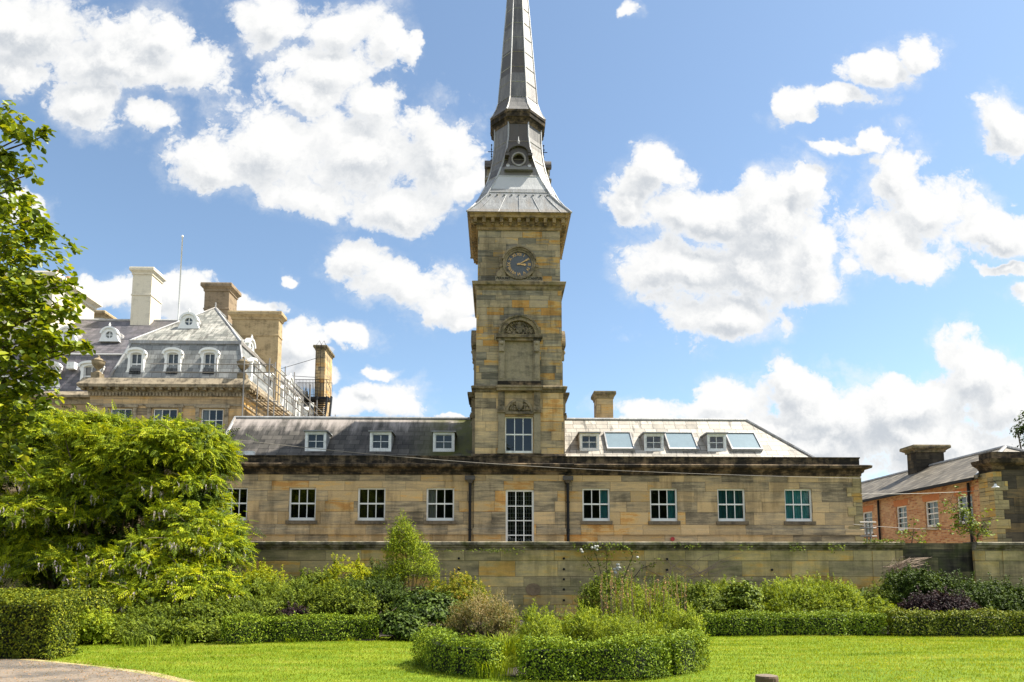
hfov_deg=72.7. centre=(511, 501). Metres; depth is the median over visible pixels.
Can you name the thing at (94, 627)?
shrub
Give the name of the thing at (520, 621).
border
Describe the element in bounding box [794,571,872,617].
shrub
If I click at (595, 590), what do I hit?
rose bush
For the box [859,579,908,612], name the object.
shrub
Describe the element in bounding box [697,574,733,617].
shrub
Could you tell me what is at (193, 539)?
wisteria
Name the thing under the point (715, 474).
cable
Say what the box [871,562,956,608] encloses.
shrub
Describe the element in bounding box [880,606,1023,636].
box hedge
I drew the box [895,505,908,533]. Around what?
window
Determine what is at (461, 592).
shrub
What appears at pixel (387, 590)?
shrub
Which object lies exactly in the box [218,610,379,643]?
box hedge
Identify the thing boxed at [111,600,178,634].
shrub
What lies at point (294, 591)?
shrub
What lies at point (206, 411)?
window
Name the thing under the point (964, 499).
window
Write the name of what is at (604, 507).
window
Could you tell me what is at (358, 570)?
shrub
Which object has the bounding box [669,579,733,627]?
shrub
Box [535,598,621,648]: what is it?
perennial clump
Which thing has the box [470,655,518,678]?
grass clump
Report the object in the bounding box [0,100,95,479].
lime tree
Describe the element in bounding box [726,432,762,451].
roof window
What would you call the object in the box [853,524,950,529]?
cable
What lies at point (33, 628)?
yew hedge
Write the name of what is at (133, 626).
shrub
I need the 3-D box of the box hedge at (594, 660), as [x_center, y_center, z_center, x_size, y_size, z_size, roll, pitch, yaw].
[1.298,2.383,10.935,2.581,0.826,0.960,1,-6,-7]
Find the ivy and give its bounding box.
[447,538,905,553]
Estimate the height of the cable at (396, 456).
1.188 m
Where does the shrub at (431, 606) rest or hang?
on the border
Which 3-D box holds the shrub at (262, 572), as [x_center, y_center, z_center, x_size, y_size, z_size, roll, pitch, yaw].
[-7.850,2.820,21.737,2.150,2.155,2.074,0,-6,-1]
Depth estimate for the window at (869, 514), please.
42.02 m
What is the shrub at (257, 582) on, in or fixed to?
on the flower bed at (380, 633)
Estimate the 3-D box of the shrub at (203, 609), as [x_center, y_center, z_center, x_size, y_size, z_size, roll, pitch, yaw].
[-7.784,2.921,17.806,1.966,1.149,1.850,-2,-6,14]
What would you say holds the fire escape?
attached to the mansion
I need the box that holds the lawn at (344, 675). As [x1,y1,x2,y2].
[35,634,1023,681]
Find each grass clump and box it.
[464,632,536,667]
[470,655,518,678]
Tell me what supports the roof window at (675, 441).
in the stable range at (290, 492)
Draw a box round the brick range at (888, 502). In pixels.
[861,444,1023,542]
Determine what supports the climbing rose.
attached to the garden wall
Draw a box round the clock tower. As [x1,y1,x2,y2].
[466,0,571,462]
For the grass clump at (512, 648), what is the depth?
12.06 m
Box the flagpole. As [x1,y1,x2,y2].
[177,235,183,320]
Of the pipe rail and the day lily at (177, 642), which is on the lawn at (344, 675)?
the day lily at (177, 642)
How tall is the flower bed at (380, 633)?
0.001 m
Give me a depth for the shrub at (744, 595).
20.25 m
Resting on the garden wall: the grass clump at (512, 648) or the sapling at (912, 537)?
the sapling at (912, 537)
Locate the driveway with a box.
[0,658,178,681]
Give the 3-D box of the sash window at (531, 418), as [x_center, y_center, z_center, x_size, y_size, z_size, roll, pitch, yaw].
[0.303,-2.935,30.604,1.220,1.613,0.110,0,-6,-1]
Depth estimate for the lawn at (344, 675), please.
12.61 m
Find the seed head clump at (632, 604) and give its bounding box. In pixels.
[600,570,686,648]
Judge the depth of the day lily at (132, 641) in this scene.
15.75 m
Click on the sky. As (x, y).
(802, 221)
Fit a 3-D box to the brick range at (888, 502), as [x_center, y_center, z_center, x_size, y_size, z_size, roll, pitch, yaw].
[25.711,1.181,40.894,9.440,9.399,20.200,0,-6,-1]
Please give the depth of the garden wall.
24.99 m
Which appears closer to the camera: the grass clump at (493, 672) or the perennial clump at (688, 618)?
the grass clump at (493, 672)
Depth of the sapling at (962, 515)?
26.05 m
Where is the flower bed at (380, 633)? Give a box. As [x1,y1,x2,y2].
[135,629,382,639]
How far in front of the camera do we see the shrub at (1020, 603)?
21.64 m
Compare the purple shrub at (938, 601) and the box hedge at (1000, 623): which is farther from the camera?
the purple shrub at (938, 601)
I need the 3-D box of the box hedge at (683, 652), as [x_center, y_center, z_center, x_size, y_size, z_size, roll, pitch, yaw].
[2.294,2.649,13.508,2.041,0.835,4.454,4,-7,-31]
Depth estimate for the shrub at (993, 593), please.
21.88 m
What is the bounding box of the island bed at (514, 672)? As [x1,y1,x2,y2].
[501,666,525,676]
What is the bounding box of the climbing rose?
[580,542,662,607]
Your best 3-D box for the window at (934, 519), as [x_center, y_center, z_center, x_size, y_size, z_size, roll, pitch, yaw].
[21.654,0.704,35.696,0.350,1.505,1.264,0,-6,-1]
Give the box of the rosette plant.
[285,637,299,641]
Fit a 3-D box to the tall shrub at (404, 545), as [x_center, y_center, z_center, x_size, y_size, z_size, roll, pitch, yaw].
[-3.231,2.028,21.393,2.448,3.658,1.782,0,-6,-1]
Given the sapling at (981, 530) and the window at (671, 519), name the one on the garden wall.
the sapling at (981, 530)
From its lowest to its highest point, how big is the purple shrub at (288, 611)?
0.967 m
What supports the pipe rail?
on the courtyard
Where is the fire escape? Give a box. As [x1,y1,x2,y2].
[281,341,332,415]
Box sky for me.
[0,0,1023,481]
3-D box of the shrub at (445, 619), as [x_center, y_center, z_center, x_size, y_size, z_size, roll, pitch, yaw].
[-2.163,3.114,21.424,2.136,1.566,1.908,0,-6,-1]
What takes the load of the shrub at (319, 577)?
on the flower bed at (380, 633)
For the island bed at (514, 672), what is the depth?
11.39 m
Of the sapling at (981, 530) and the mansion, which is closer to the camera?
the sapling at (981, 530)
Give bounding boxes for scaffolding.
[150,358,335,415]
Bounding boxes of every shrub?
[70,604,125,643]
[103,612,181,643]
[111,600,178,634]
[139,614,221,643]
[168,594,244,638]
[174,566,271,611]
[211,589,282,624]
[241,557,291,607]
[250,569,378,621]
[257,573,303,606]
[268,601,310,621]
[286,565,349,589]
[299,574,391,620]
[313,568,408,621]
[316,553,375,587]
[363,555,405,612]
[364,508,445,593]
[370,608,431,640]
[389,584,465,627]
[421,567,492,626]
[421,579,471,626]
[646,572,689,615]
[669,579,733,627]
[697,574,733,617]
[721,576,768,617]
[752,573,823,617]
[778,570,835,608]
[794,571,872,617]
[851,595,900,622]
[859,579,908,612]
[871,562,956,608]
[897,585,984,616]
[946,569,1023,616]
[978,585,1023,616]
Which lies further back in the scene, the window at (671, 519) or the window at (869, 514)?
the window at (869, 514)
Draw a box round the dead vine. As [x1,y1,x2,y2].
[882,557,930,577]
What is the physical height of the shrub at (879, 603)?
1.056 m
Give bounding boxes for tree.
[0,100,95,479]
[1009,410,1023,448]
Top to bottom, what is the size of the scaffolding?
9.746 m
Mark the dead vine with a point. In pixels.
(899, 565)
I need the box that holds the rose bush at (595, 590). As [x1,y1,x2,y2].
[572,563,643,622]
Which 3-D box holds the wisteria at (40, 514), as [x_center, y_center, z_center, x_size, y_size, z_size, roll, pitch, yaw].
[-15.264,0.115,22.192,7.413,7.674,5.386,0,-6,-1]
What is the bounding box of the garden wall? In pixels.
[1,541,1023,619]
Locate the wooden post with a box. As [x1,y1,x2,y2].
[755,674,778,681]
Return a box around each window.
[111,409,131,417]
[154,409,176,423]
[201,409,222,430]
[223,487,248,523]
[285,488,316,523]
[355,488,386,523]
[424,488,455,523]
[505,417,532,452]
[581,488,612,524]
[603,431,634,450]
[648,489,680,524]
[664,431,698,450]
[716,489,748,524]
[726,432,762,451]
[784,489,815,524]
[863,511,873,535]
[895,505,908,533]
[924,500,939,530]
[957,494,974,527]
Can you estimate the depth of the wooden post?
6.06 m
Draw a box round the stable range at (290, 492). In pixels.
[218,391,871,541]
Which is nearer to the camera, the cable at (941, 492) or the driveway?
the driveway
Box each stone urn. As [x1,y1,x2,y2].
[91,355,105,377]
[237,356,249,378]
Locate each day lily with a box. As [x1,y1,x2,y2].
[116,633,147,646]
[140,633,165,646]
[169,635,191,646]
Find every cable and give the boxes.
[235,439,558,467]
[570,468,836,477]
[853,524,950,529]
[906,491,971,493]
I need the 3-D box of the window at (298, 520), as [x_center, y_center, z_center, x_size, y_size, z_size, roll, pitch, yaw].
[-9.041,0.172,30.009,1.343,1.588,0.260,0,-6,-1]
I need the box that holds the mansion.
[0,267,334,532]
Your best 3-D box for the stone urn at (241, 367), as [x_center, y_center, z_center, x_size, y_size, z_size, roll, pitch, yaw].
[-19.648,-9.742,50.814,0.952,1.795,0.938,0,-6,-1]
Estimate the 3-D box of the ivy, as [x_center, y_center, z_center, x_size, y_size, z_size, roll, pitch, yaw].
[5.843,1.589,24.842,16.678,0.612,0.213,0,-6,-1]
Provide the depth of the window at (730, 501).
30.60 m
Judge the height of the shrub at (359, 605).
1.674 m
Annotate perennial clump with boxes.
[505,599,577,653]
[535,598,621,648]
[589,607,668,647]
[603,575,685,644]
[641,601,712,661]
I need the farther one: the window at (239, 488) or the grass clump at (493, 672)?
the window at (239, 488)
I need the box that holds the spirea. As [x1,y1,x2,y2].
[432,580,521,647]
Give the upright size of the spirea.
1.523 m
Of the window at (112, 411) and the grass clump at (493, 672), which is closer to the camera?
the grass clump at (493, 672)
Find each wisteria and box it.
[0,400,140,592]
[49,400,265,614]
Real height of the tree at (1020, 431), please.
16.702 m
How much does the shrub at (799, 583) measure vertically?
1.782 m
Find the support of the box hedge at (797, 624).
on the lawn at (344, 675)
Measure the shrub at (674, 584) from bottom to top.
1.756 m
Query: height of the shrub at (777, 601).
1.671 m
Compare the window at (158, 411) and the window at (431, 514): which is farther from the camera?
the window at (158, 411)
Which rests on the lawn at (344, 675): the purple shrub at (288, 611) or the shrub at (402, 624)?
the shrub at (402, 624)
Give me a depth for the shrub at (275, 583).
20.93 m
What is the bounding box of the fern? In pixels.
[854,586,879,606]
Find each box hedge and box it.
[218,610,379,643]
[410,623,515,678]
[515,629,673,681]
[541,613,711,674]
[699,606,887,635]
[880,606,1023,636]
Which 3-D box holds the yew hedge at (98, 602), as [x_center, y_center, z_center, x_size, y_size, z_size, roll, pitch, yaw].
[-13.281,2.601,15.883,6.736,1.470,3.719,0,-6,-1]
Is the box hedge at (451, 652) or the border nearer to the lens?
the box hedge at (451, 652)
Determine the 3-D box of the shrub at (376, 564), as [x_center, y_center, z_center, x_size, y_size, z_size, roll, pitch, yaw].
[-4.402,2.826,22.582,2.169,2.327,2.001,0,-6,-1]
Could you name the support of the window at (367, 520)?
in the stable range at (290, 492)
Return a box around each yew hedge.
[0,586,118,644]
[0,590,83,659]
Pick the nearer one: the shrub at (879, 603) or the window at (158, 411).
the shrub at (879, 603)
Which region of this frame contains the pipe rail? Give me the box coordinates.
[859,520,876,541]
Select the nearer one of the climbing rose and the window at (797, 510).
the climbing rose
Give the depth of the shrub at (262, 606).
18.62 m
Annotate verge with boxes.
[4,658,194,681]
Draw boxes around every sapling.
[897,518,940,542]
[937,486,993,541]
[960,516,998,541]
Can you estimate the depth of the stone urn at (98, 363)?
50.34 m
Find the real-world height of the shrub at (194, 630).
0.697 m
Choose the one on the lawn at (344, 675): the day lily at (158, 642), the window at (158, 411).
the day lily at (158, 642)
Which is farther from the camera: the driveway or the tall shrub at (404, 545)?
the tall shrub at (404, 545)
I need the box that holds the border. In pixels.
[383,620,888,635]
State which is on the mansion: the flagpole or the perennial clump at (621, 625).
the flagpole
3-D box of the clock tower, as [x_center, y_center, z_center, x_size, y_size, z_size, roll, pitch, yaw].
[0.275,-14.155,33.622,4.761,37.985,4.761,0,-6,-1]
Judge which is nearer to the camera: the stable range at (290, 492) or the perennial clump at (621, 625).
the perennial clump at (621, 625)

